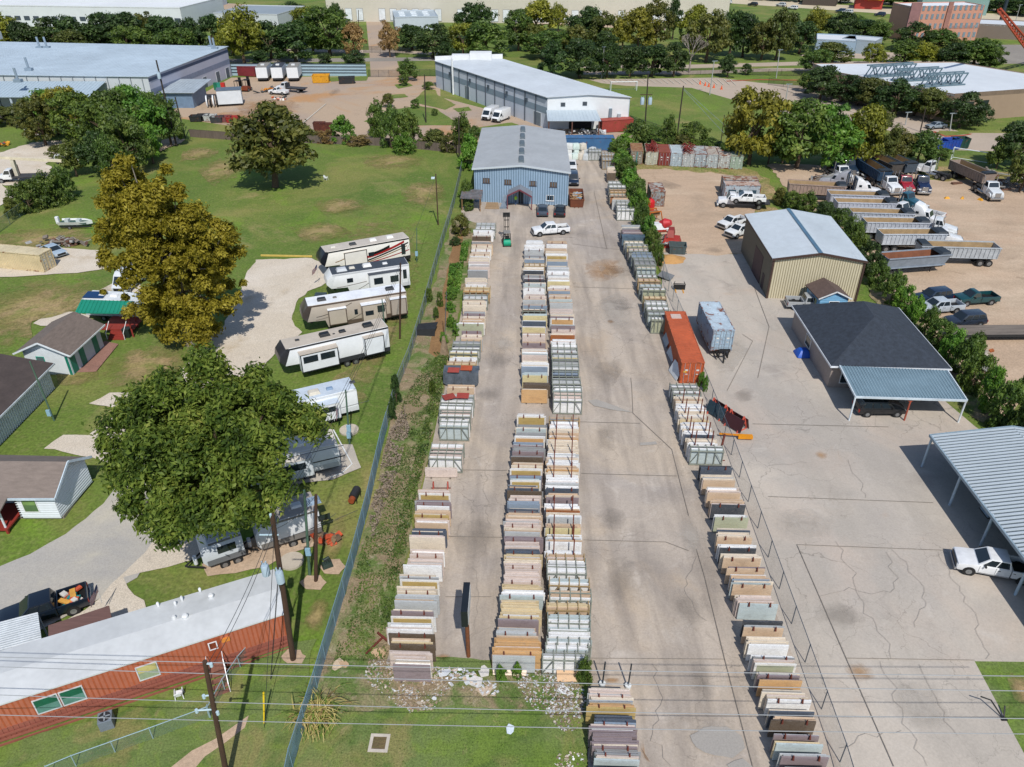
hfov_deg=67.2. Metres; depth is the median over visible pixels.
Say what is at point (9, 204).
bush
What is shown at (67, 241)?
scrap pile
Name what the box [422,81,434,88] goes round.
tree
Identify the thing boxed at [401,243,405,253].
window
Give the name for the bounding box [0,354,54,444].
barn
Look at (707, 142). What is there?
tree
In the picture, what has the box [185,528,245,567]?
caravan
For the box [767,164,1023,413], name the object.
dirt yard
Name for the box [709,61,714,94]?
lamp post
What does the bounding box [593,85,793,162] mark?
mown field
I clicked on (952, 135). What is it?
red kerb
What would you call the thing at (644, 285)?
slab crate
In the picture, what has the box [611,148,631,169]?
bush
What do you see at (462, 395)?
metal sheet
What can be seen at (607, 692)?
slab bundle
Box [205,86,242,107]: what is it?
storage trailer
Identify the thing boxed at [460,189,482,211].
lean to
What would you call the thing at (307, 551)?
utility pole
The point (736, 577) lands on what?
slab bundle
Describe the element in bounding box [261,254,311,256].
parking kerb
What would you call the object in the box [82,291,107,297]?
solar panel
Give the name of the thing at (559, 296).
slab bundle
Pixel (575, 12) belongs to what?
dock door
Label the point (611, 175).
slab bundle
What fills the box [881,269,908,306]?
bush
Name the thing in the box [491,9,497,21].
dock door
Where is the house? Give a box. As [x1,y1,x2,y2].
[791,301,951,387]
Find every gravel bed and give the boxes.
[0,248,103,276]
[34,312,89,325]
[44,392,152,461]
[71,537,200,617]
[100,283,140,292]
[202,536,313,575]
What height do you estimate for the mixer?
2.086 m
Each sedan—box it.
[40,243,67,258]
[536,204,548,216]
[553,204,566,216]
[925,121,947,129]
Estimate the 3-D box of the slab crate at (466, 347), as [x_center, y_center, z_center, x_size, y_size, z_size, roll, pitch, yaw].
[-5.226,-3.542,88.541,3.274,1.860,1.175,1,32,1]
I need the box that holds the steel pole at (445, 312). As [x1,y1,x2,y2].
[444,291,446,334]
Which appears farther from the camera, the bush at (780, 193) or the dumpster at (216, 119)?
the dumpster at (216, 119)
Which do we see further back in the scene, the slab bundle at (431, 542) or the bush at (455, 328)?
the bush at (455, 328)
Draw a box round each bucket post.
[599,661,605,687]
[625,663,631,689]
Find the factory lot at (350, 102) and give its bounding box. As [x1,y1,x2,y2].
[176,22,632,149]
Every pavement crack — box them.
[479,461,490,558]
[650,664,670,765]
[822,555,894,595]
[836,542,890,655]
[880,661,926,763]
[938,552,989,658]
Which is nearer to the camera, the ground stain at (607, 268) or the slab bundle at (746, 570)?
the slab bundle at (746, 570)
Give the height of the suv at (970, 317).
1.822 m
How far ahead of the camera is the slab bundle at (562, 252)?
111.92 m
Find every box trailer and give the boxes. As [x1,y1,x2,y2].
[255,62,270,80]
[270,62,286,80]
[286,62,301,80]
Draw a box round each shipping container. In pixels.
[0,244,56,271]
[236,66,255,76]
[566,135,614,149]
[598,116,633,131]
[629,143,643,163]
[643,143,658,164]
[646,182,665,205]
[657,144,671,165]
[663,311,704,382]
[669,144,683,165]
[680,145,695,166]
[693,146,707,167]
[696,301,734,350]
[704,146,719,167]
[715,147,731,168]
[720,175,758,192]
[721,181,761,195]
[729,150,743,168]
[831,161,842,169]
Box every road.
[0,140,61,204]
[0,461,205,628]
[179,258,329,387]
[223,3,665,29]
[229,57,434,62]
[287,49,436,54]
[583,61,1009,67]
[583,68,811,73]
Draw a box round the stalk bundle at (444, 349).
[440,336,448,354]
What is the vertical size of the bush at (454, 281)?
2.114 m
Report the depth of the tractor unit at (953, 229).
119.95 m
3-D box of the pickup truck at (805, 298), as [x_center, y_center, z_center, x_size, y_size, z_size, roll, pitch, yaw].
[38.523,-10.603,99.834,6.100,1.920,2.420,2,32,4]
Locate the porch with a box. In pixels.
[75,299,141,339]
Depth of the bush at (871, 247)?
107.30 m
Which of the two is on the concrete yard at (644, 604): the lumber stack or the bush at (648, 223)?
the lumber stack
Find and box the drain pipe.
[330,429,352,477]
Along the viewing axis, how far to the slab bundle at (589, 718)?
48.87 m
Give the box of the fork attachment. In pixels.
[673,282,685,292]
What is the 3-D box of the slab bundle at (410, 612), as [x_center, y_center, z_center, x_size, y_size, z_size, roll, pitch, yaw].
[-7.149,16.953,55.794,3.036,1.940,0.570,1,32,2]
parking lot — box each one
[592,78,1023,151]
[800,52,898,59]
[1002,45,1023,63]
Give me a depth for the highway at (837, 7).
380.15 m
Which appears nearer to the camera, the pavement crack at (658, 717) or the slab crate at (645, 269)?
the pavement crack at (658, 717)
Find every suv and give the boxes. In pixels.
[748,2,757,5]
[776,2,786,6]
[787,5,798,9]
[852,398,905,417]
[874,11,885,15]
[915,285,953,300]
[943,309,988,324]
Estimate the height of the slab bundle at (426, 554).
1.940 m
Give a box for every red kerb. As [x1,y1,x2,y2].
[732,79,779,80]
[933,131,969,136]
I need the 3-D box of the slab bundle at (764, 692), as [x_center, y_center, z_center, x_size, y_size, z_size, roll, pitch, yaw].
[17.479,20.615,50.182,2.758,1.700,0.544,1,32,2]
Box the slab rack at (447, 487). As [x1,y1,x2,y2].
[431,481,450,489]
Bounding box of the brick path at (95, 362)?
[77,341,117,371]
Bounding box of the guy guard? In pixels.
[263,692,264,722]
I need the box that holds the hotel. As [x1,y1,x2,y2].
[888,1,984,39]
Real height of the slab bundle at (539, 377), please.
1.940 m
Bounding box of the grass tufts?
[320,659,587,766]
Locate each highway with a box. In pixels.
[732,0,1023,20]
[838,0,1017,11]
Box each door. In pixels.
[40,253,49,269]
[45,250,55,267]
[204,637,223,660]
[215,71,220,81]
[225,67,229,77]
[345,8,352,19]
[356,8,363,19]
[378,8,385,20]
[390,9,395,20]
[435,9,441,20]
[464,85,469,99]
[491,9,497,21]
[503,10,509,21]
[519,191,523,203]
[533,110,540,125]
[572,10,578,15]
[631,151,636,160]
[637,152,642,163]
[646,152,651,163]
[651,152,657,163]
[652,192,664,204]
[658,153,664,164]
[664,153,670,164]
[670,153,676,165]
[676,154,682,165]
[680,363,692,381]
[682,154,688,165]
[688,154,694,165]
[691,364,702,381]
[694,155,700,166]
[700,155,706,166]
[706,155,712,166]
[711,331,723,349]
[712,155,718,166]
[718,156,724,167]
[721,331,733,348]
[724,156,730,167]
[730,156,736,167]
[736,156,742,167]
[751,245,763,282]
[760,273,764,288]
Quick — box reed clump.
[280,683,357,743]
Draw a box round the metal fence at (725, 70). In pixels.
[688,68,807,74]
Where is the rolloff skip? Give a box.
[569,188,584,207]
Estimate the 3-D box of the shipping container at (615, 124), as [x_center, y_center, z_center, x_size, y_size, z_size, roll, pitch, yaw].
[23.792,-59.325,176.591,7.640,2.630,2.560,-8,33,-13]
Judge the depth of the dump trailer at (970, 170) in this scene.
143.53 m
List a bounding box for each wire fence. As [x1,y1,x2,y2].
[44,704,209,766]
[206,647,245,717]
[284,412,387,766]
[386,162,461,426]
[658,255,683,310]
[704,368,853,766]
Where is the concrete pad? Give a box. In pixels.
[293,444,360,483]
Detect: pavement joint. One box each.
[445,596,490,596]
[581,473,669,475]
[601,540,688,550]
[607,658,693,658]
[632,412,688,515]
[696,549,752,766]
[727,335,752,389]
[754,287,768,375]
[768,496,932,502]
[781,424,882,426]
[797,544,934,549]
[797,545,893,766]
[855,658,958,659]
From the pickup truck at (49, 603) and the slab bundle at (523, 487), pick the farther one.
the slab bundle at (523, 487)
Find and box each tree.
[0,11,25,41]
[0,106,15,123]
[5,19,32,41]
[6,91,63,145]
[15,94,33,121]
[20,16,62,42]
[29,88,69,133]
[40,85,78,131]
[43,143,59,157]
[44,13,93,42]
[44,89,99,143]
[52,28,93,42]
[53,138,88,176]
[68,12,127,43]
[70,88,140,143]
[71,129,120,172]
[81,340,334,553]
[91,151,248,349]
[92,131,123,175]
[94,11,152,43]
[94,103,136,152]
[95,112,155,167]
[108,25,154,44]
[109,83,127,96]
[112,84,168,140]
[133,11,154,43]
[139,90,165,121]
[139,121,163,163]
[144,15,184,44]
[149,91,186,144]
[151,27,197,45]
[176,17,206,45]
[194,13,224,52]
[211,29,244,54]
[216,2,264,62]
[224,100,317,187]
[246,20,288,58]
[249,49,269,62]
[265,20,313,61]
[279,1,305,6]
[289,6,319,23]
[296,18,324,52]
[299,5,350,54]
[317,53,331,62]
[329,2,343,29]
[340,21,367,54]
[341,49,364,63]
[377,19,399,56]
[380,93,393,105]
[396,24,427,49]
[396,57,417,79]
[398,74,408,85]
[411,23,454,57]
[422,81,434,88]
[435,41,456,55]
[446,22,476,53]
[450,0,499,25]
[464,18,509,53]
[502,8,532,50]
[514,21,542,50]
[520,30,564,58]
[523,0,559,32]
[537,39,568,73]
[551,1,568,31]
[555,30,570,49]
[558,24,589,50]
[564,6,612,39]
[564,37,602,77]
[588,10,619,41]
[591,41,623,77]
[594,31,619,58]
[610,132,637,148]
[612,10,635,49]
[616,45,646,76]
[622,6,660,46]
[622,119,649,147]
[636,45,669,76]
[642,0,676,45]
[646,124,662,140]
[660,42,691,76]
[660,115,677,144]
[663,0,683,39]
[671,133,693,144]
[675,3,709,45]
[679,121,711,145]
[682,35,708,72]
[685,8,734,62]
[697,137,724,146]
[718,53,738,77]
[719,9,746,56]
[720,141,732,151]
[722,85,792,164]
[724,121,744,141]
[736,11,760,56]
[739,63,753,74]
[746,17,781,59]
[760,127,777,163]
[764,6,798,59]
[767,97,841,168]
[780,11,801,36]
[781,121,801,163]
[788,21,818,53]
[797,48,835,69]
[797,70,815,89]
[803,5,832,39]
[803,65,841,99]
[805,101,866,168]
[816,42,855,62]
[824,10,863,34]
[825,74,859,102]
[839,102,890,160]
[843,76,873,104]
[846,14,867,30]
[847,19,880,35]
[853,77,896,103]
[861,106,902,155]
[862,42,884,62]
[863,18,894,41]
[868,77,925,115]
[877,51,889,62]
[884,0,899,3]
[884,127,918,157]
[889,38,920,61]
[891,20,936,44]
[895,0,916,1]
[897,89,928,115]
[906,129,943,162]
[907,40,941,61]
[913,87,951,120]
[923,28,960,47]
[930,42,974,63]
[931,147,952,159]
[937,91,991,127]
[947,38,967,49]
[953,37,1005,66]
[970,103,995,125]
[976,46,1009,66]
[986,131,1013,168]
[988,0,1012,11]
[1000,120,1023,168]
[1002,0,1023,14]
[1008,148,1023,191]
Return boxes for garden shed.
[805,277,851,303]
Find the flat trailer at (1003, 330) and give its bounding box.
[953,325,1023,338]
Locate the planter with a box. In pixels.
[321,556,333,569]
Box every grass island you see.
[330,76,367,80]
[364,106,452,124]
[391,94,407,97]
[395,83,412,88]
[415,89,455,109]
[454,107,470,111]
[476,122,517,131]
[939,130,970,135]
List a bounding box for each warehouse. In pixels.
[0,31,231,107]
[213,5,304,25]
[325,0,729,23]
[392,10,438,29]
[435,51,631,134]
[814,33,856,54]
[843,34,882,53]
[976,19,1023,39]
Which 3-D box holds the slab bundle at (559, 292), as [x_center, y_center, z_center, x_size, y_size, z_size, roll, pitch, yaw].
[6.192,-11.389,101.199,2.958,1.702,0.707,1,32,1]
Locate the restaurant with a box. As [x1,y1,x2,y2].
[853,0,883,9]
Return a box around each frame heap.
[645,140,658,151]
[682,142,694,153]
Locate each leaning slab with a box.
[662,333,668,346]
[666,346,672,361]
[669,359,679,380]
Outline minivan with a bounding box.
[568,170,579,185]
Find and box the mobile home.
[0,569,288,746]
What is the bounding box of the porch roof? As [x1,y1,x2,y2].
[48,606,111,635]
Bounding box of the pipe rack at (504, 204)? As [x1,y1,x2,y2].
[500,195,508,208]
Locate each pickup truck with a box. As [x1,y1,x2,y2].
[0,581,90,621]
[268,86,289,95]
[530,221,570,236]
[569,159,577,169]
[716,214,745,228]
[723,223,744,238]
[729,190,766,204]
[783,292,814,307]
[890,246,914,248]
[910,205,946,217]
[925,296,965,313]
[950,546,1023,585]
[954,288,1000,306]
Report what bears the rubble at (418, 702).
on the weedy strip at (362, 691)
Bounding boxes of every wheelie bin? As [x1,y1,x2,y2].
[121,326,131,337]
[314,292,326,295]
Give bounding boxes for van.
[111,267,146,291]
[481,104,498,120]
[491,106,510,122]
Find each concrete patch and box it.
[588,399,630,411]
[640,441,656,444]
[690,726,744,757]
[727,758,751,766]
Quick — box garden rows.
[429,234,462,356]
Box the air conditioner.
[97,709,114,731]
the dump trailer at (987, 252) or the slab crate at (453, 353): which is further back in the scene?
the dump trailer at (987, 252)
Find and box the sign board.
[461,582,470,657]
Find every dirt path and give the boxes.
[159,137,184,150]
[172,715,248,766]
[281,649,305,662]
[300,575,325,589]
[320,559,344,573]
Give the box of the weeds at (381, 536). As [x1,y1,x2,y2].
[333,351,448,662]
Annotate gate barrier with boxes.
[980,696,1007,720]
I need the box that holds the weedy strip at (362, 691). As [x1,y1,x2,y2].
[312,220,588,725]
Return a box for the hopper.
[662,226,681,247]
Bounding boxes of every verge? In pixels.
[0,639,316,766]
[297,686,587,766]
[434,657,491,673]
[975,661,1023,751]
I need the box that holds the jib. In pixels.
[719,433,752,438]
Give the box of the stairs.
[205,651,230,696]
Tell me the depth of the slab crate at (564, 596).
56.60 m
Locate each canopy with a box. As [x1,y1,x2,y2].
[839,365,967,422]
[921,425,1023,595]
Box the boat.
[54,216,95,229]
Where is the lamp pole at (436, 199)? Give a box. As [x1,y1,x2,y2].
[431,174,438,224]
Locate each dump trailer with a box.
[787,179,846,199]
[826,189,889,202]
[833,197,897,213]
[848,207,915,222]
[855,157,893,180]
[861,216,930,239]
[872,151,904,174]
[875,227,948,250]
[879,246,952,273]
[887,152,918,174]
[915,238,1002,266]
[948,159,997,183]
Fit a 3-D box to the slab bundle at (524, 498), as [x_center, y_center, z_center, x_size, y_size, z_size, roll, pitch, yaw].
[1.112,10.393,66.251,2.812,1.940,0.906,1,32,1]
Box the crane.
[997,8,1023,47]
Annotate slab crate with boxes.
[428,449,463,472]
[431,443,464,457]
[439,402,472,417]
[439,410,471,429]
[439,418,469,440]
[440,393,474,415]
[447,360,476,365]
[449,350,478,365]
[452,344,480,361]
[453,339,480,344]
[463,285,490,303]
[463,293,487,309]
[475,222,495,238]
[522,308,545,314]
[524,262,544,274]
[541,649,587,675]
[545,552,584,570]
[545,600,589,625]
[545,642,589,660]
[546,557,586,573]
[546,564,586,588]
[546,636,591,660]
[547,612,590,627]
[547,620,590,637]
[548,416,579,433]
[548,576,589,594]
[548,588,591,613]
[551,343,576,351]
[551,346,577,356]
[551,354,577,370]
[551,369,578,384]
[551,376,580,389]
[552,358,578,364]
[552,363,579,370]
[552,384,581,396]
[552,391,582,414]
[588,148,601,160]
[601,152,614,156]
[601,156,614,169]
[607,180,623,190]
[608,185,625,196]
[609,188,626,193]
[609,193,626,205]
[615,200,632,213]
[616,206,634,220]
[623,240,643,254]
[625,243,647,257]
[627,248,648,261]
[629,251,652,268]
[632,257,655,276]
[635,265,655,277]
[636,273,657,286]
[636,278,660,293]
[638,283,661,298]
[641,287,665,300]
[642,295,666,308]
[643,299,667,315]
[644,304,668,322]
[646,309,670,327]
[649,316,664,333]
[668,382,697,400]
[670,387,701,406]
[687,444,723,465]
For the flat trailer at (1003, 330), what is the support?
on the ground at (260, 212)
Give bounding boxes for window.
[20,501,39,512]
[31,693,62,714]
[35,356,45,361]
[57,685,87,705]
[135,662,160,680]
[208,641,217,650]
[216,541,235,553]
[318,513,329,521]
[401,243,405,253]
[403,269,406,278]
[483,178,489,182]
[504,179,511,184]
[546,195,553,200]
[550,182,556,187]
[728,190,756,193]
[804,333,811,349]
[839,372,846,383]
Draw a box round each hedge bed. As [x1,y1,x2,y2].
[619,166,663,270]
[862,274,999,427]
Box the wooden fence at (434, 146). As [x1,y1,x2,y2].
[189,129,460,152]
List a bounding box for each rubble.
[365,659,449,712]
[445,666,498,695]
[517,670,586,731]
[555,751,583,766]
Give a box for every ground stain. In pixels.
[601,266,613,272]
[606,302,622,313]
[725,348,741,366]
[793,520,816,529]
[906,695,931,710]
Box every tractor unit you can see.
[819,169,852,189]
[823,161,853,183]
[841,156,858,175]
[850,175,880,190]
[871,171,902,194]
[889,186,924,206]
[895,196,909,207]
[898,171,914,192]
[912,200,945,226]
[913,157,951,180]
[913,171,931,194]
[928,211,957,233]
[937,221,962,239]
[971,176,1003,200]
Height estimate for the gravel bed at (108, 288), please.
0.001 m
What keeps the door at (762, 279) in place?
in the metal building at (788, 252)
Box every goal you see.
[609,81,637,90]
[950,147,991,164]
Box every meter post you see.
[345,389,350,443]
[415,228,417,261]
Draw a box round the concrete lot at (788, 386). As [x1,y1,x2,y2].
[661,252,1023,766]
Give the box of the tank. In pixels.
[648,197,654,210]
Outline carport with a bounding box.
[0,612,47,650]
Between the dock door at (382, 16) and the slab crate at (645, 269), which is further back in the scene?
the dock door at (382, 16)
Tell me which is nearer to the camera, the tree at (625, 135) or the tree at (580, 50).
the tree at (625, 135)
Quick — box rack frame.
[721,434,725,460]
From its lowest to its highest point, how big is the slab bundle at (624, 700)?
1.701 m
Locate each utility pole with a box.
[29,361,54,420]
[155,60,176,145]
[175,97,185,137]
[195,659,227,766]
[259,513,295,660]
[303,489,310,575]
[314,494,317,581]
[399,263,400,338]
[424,74,426,122]
[458,116,459,157]
[640,74,651,123]
[677,86,723,132]
[919,108,925,131]
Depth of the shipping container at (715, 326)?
89.89 m
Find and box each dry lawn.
[0,228,89,246]
[0,283,87,339]
[111,349,179,384]
[332,223,409,397]
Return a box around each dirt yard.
[637,168,755,255]
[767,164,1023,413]
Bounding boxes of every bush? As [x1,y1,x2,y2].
[2,196,19,219]
[4,179,48,213]
[29,169,68,208]
[47,163,78,201]
[315,129,339,143]
[329,114,355,144]
[342,134,371,146]
[365,97,385,137]
[378,102,399,147]
[387,395,396,419]
[390,373,402,405]
[391,131,416,155]
[395,106,422,149]
[410,99,418,108]
[421,128,444,145]
[424,287,432,301]
[428,377,435,394]
[431,109,437,115]
[433,307,438,319]
[436,291,443,306]
[439,132,457,153]
[440,331,448,342]
[445,286,457,300]
[445,301,455,312]
[446,314,456,328]
[447,274,457,286]
[448,236,462,245]
[448,265,456,274]
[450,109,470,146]
[450,212,470,236]
[452,322,458,335]
[457,133,477,171]
[460,177,473,205]
[463,201,473,211]
[468,125,480,152]
[496,663,507,684]
[511,661,521,679]
[575,655,592,686]
[607,137,629,154]
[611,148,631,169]
[615,156,638,180]
[620,166,643,187]
[625,176,646,202]
[628,187,650,214]
[631,200,649,224]
[640,214,656,244]
[644,227,661,256]
[652,240,664,265]
[697,372,704,386]
[702,375,708,391]
[772,187,786,205]
[782,190,801,209]
[796,189,818,212]
[815,200,836,215]
[828,207,854,227]
[841,214,865,239]
[849,225,872,255]
[859,239,884,276]
[867,258,890,289]
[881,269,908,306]
[891,284,917,314]
[906,294,927,324]
[916,304,941,334]
[924,317,956,350]
[938,327,967,363]
[949,331,986,376]
[956,352,998,397]
[968,330,987,353]
[977,365,1007,413]
[983,378,1023,427]
[1004,395,1023,426]
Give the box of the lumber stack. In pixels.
[485,202,498,208]
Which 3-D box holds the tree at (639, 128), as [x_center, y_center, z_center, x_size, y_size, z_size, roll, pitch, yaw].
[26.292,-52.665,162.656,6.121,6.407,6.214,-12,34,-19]
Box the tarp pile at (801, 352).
[793,347,809,357]
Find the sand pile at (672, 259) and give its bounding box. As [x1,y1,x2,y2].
[662,254,685,263]
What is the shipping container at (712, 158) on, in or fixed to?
on the grass strip at (767, 190)
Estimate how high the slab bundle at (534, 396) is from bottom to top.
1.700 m
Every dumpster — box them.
[188,114,202,121]
[195,113,209,120]
[203,114,216,120]
[209,115,223,122]
[225,115,239,122]
[312,73,330,82]
[312,121,325,130]
[319,122,331,130]
[338,76,355,83]
[669,241,686,254]
[937,138,951,148]
[942,137,962,149]
[951,136,971,147]
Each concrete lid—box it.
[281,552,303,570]
[339,424,358,435]
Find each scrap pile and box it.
[0,141,9,145]
[25,235,90,246]
[253,86,280,92]
[271,95,286,100]
[310,531,342,546]
[563,128,605,134]
[811,172,870,180]
[951,176,1023,190]
[954,167,1012,177]
[984,348,993,356]
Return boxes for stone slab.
[332,658,342,669]
[339,661,348,667]
[371,647,385,657]
[437,669,450,676]
[469,676,482,686]
[478,665,488,676]
[478,686,491,695]
[493,670,526,675]
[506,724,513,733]
[557,670,581,681]
[558,686,569,694]
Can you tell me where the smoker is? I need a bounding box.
[348,486,360,503]
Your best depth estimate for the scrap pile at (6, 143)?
166.37 m
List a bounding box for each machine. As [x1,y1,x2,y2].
[643,208,662,218]
[654,222,668,231]
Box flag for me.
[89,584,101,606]
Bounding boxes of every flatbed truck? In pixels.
[0,156,64,182]
[276,81,307,92]
[716,191,769,209]
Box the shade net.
[416,322,437,335]
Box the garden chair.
[174,687,184,699]
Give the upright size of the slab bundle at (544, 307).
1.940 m
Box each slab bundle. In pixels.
[386,622,433,643]
[388,632,435,650]
[389,650,433,669]
[390,643,435,661]
[391,609,433,616]
[391,616,436,632]
[391,638,432,643]
[393,659,431,682]
[394,594,439,617]
[394,656,425,659]
[397,586,437,594]
[399,574,438,578]
[400,578,439,595]
[403,564,442,581]
[407,558,443,577]
[409,535,445,552]
[410,549,444,570]
[412,528,447,547]
[414,509,450,525]
[415,500,451,517]
[415,517,449,538]
[417,505,449,510]
[418,489,450,501]
[425,467,457,478]
[443,365,479,385]
[447,384,475,399]
[449,357,476,362]
[457,322,484,335]
[461,334,481,337]
[461,337,482,351]
[462,318,484,328]
[462,331,481,334]
[463,299,485,305]
[463,304,485,316]
[463,311,485,320]
[463,316,485,328]
[465,278,486,283]
[465,282,486,286]
[468,265,489,277]
[468,270,487,281]
[469,256,489,264]
[469,261,488,265]
[470,252,489,255]
[471,244,492,255]
[471,248,490,259]
[472,235,490,240]
[472,241,490,243]
[473,230,492,241]
[492,646,541,668]
[492,654,534,672]
[494,637,540,647]
[496,627,536,637]
[496,635,537,639]
[498,618,538,635]
[499,605,541,632]
[500,589,544,611]
[501,600,538,607]
[502,584,541,590]
[503,519,541,535]
[504,527,540,536]
[504,536,542,553]
[504,554,542,569]
[504,561,540,580]
[504,569,539,577]
[504,577,540,586]
[505,541,539,554]
[506,512,542,532]
[506,549,539,554]
[507,485,538,490]
[507,490,542,505]
[507,501,539,512]
[507,508,538,512]
[509,474,541,489]
[509,495,540,510]
[510,468,541,475]
[510,478,540,490]
[511,456,542,464]
[511,462,542,475]
[512,442,543,450]
[512,446,545,465]
[514,435,544,447]
[516,424,546,440]
[516,432,545,446]
[517,413,545,424]
[520,360,548,375]
[521,348,546,360]
[521,365,547,378]
[521,389,547,403]
[522,267,543,278]
[522,314,546,327]
[522,320,545,326]
[522,326,545,333]
[522,333,545,342]
[522,341,546,348]
[522,351,547,360]
[522,354,546,360]
[522,372,547,387]
[523,270,543,274]
[523,274,544,282]
[523,282,545,293]
[523,287,544,298]
[523,299,545,304]
[523,305,546,313]
[523,382,549,397]
[524,244,543,255]
[524,249,543,255]
[524,255,544,259]
[524,258,544,262]
[524,278,544,282]
[524,294,546,298]
[526,240,542,243]
[544,248,566,256]
[544,495,579,518]
[544,514,580,541]
[544,538,580,566]
[545,251,566,253]
[545,253,567,264]
[545,450,579,473]
[545,461,578,482]
[545,465,578,471]
[545,477,578,486]
[545,485,578,494]
[545,493,578,503]
[545,524,581,542]
[545,539,581,554]
[546,243,566,247]
[546,271,568,283]
[546,439,577,453]
[546,453,578,462]
[546,510,579,517]
[546,515,581,523]
[547,241,566,243]
[547,259,567,267]
[547,266,568,271]
[547,275,568,279]
[547,279,569,291]
[547,438,578,454]
[548,285,569,290]
[548,290,570,301]
[548,429,578,439]
[548,629,590,639]
[549,294,570,299]
[549,299,571,309]
[549,308,572,320]
[549,316,573,329]
[549,333,574,346]
[549,414,578,428]
[549,425,577,439]
[550,302,572,309]
[550,314,573,316]
[550,324,574,332]
[550,339,575,352]
[551,328,574,334]
[585,706,635,723]
[586,687,630,705]
[588,703,634,709]
[588,724,637,746]
[589,697,633,704]
[589,732,638,762]
[593,749,640,763]
[593,755,639,766]
[594,715,635,726]
[606,166,614,175]
[606,171,615,182]
[611,198,628,209]
[620,225,642,237]
[621,229,642,240]
[621,234,644,248]
[672,389,703,414]
[674,398,705,422]
[677,407,708,432]
[678,416,711,439]
[681,422,714,447]
[683,430,717,456]
[697,465,731,481]
[699,474,734,494]
[704,487,740,507]
[708,499,745,518]
[711,514,748,531]
[714,528,749,542]
[714,532,751,551]
[715,544,755,562]
[718,553,761,573]
[724,566,764,583]
[728,574,769,590]
[728,581,772,599]
[732,594,773,616]
[736,602,777,620]
[740,620,782,636]
[740,625,784,643]
[743,636,788,660]
[747,655,794,670]
[750,659,796,679]
[753,672,799,690]
[756,679,801,696]
[758,689,804,708]
[763,694,811,715]
[765,709,814,727]
[767,716,815,736]
[769,734,818,751]
[770,741,822,759]
[776,753,829,766]
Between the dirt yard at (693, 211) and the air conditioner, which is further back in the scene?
the dirt yard at (693, 211)
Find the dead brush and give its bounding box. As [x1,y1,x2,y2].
[369,406,409,537]
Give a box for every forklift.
[233,77,241,89]
[242,76,251,91]
[502,212,510,246]
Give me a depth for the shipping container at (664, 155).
153.39 m
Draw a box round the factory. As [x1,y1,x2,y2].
[0,0,223,26]
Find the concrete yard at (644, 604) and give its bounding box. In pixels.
[386,150,840,766]
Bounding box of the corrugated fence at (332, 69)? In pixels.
[230,63,366,75]
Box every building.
[472,125,570,209]
[741,208,868,300]
[802,0,837,5]
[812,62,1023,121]
[917,0,989,15]
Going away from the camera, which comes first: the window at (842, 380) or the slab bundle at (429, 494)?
the slab bundle at (429, 494)
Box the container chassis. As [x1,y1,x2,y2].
[703,337,729,362]
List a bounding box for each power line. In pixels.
[0,657,1009,675]
[0,666,1023,690]
[3,695,1023,718]
[5,715,1022,733]
[209,524,273,670]
[264,532,274,727]
[270,553,280,678]
[275,265,400,524]
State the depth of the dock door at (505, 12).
330.14 m
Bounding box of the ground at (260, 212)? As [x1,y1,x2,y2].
[0,0,1023,766]
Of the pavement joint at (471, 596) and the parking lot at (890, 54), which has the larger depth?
the parking lot at (890, 54)
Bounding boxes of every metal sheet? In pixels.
[442,393,455,399]
[447,367,459,372]
[456,393,468,397]
[460,365,471,370]
[657,270,674,279]
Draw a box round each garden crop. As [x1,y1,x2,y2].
[447,260,463,293]
[459,241,469,260]
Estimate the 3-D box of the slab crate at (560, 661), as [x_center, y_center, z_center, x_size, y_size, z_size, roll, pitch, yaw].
[3.551,19.075,52.552,3.083,1.790,0.841,1,32,2]
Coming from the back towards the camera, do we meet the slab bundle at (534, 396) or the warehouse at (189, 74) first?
the warehouse at (189, 74)
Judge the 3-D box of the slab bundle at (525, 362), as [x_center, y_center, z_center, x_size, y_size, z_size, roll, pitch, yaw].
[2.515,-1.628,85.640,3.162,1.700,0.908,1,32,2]
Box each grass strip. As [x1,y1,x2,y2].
[636,163,777,212]
[930,166,1023,181]
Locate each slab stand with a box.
[706,397,729,420]
[722,409,748,432]
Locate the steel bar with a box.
[365,632,387,653]
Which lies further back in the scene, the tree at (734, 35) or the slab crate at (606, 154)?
the tree at (734, 35)
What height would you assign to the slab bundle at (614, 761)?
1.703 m
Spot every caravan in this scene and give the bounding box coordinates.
[82,290,155,320]
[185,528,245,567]
[243,492,356,549]
[245,429,344,486]
[275,318,390,373]
[281,377,365,425]
[299,284,407,328]
[316,232,410,268]
[324,257,410,290]
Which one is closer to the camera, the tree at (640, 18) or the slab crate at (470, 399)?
the slab crate at (470, 399)
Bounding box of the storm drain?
[367,733,390,752]
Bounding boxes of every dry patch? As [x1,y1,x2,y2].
[56,371,97,383]
[181,148,216,159]
[201,160,237,180]
[299,223,344,239]
[307,602,324,625]
[319,199,359,212]
[325,527,342,558]
[371,155,418,166]
[405,182,442,202]
[1013,679,1023,699]
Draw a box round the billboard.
[999,0,1008,19]
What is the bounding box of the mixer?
[659,218,671,230]
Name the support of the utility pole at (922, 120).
on the parking lot at (983, 141)
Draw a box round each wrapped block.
[567,143,572,149]
[572,153,577,159]
[573,143,579,149]
[578,152,583,159]
[579,142,586,149]
[582,153,587,160]
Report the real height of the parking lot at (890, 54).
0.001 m
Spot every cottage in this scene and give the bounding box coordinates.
[0,455,91,533]
[12,311,105,374]

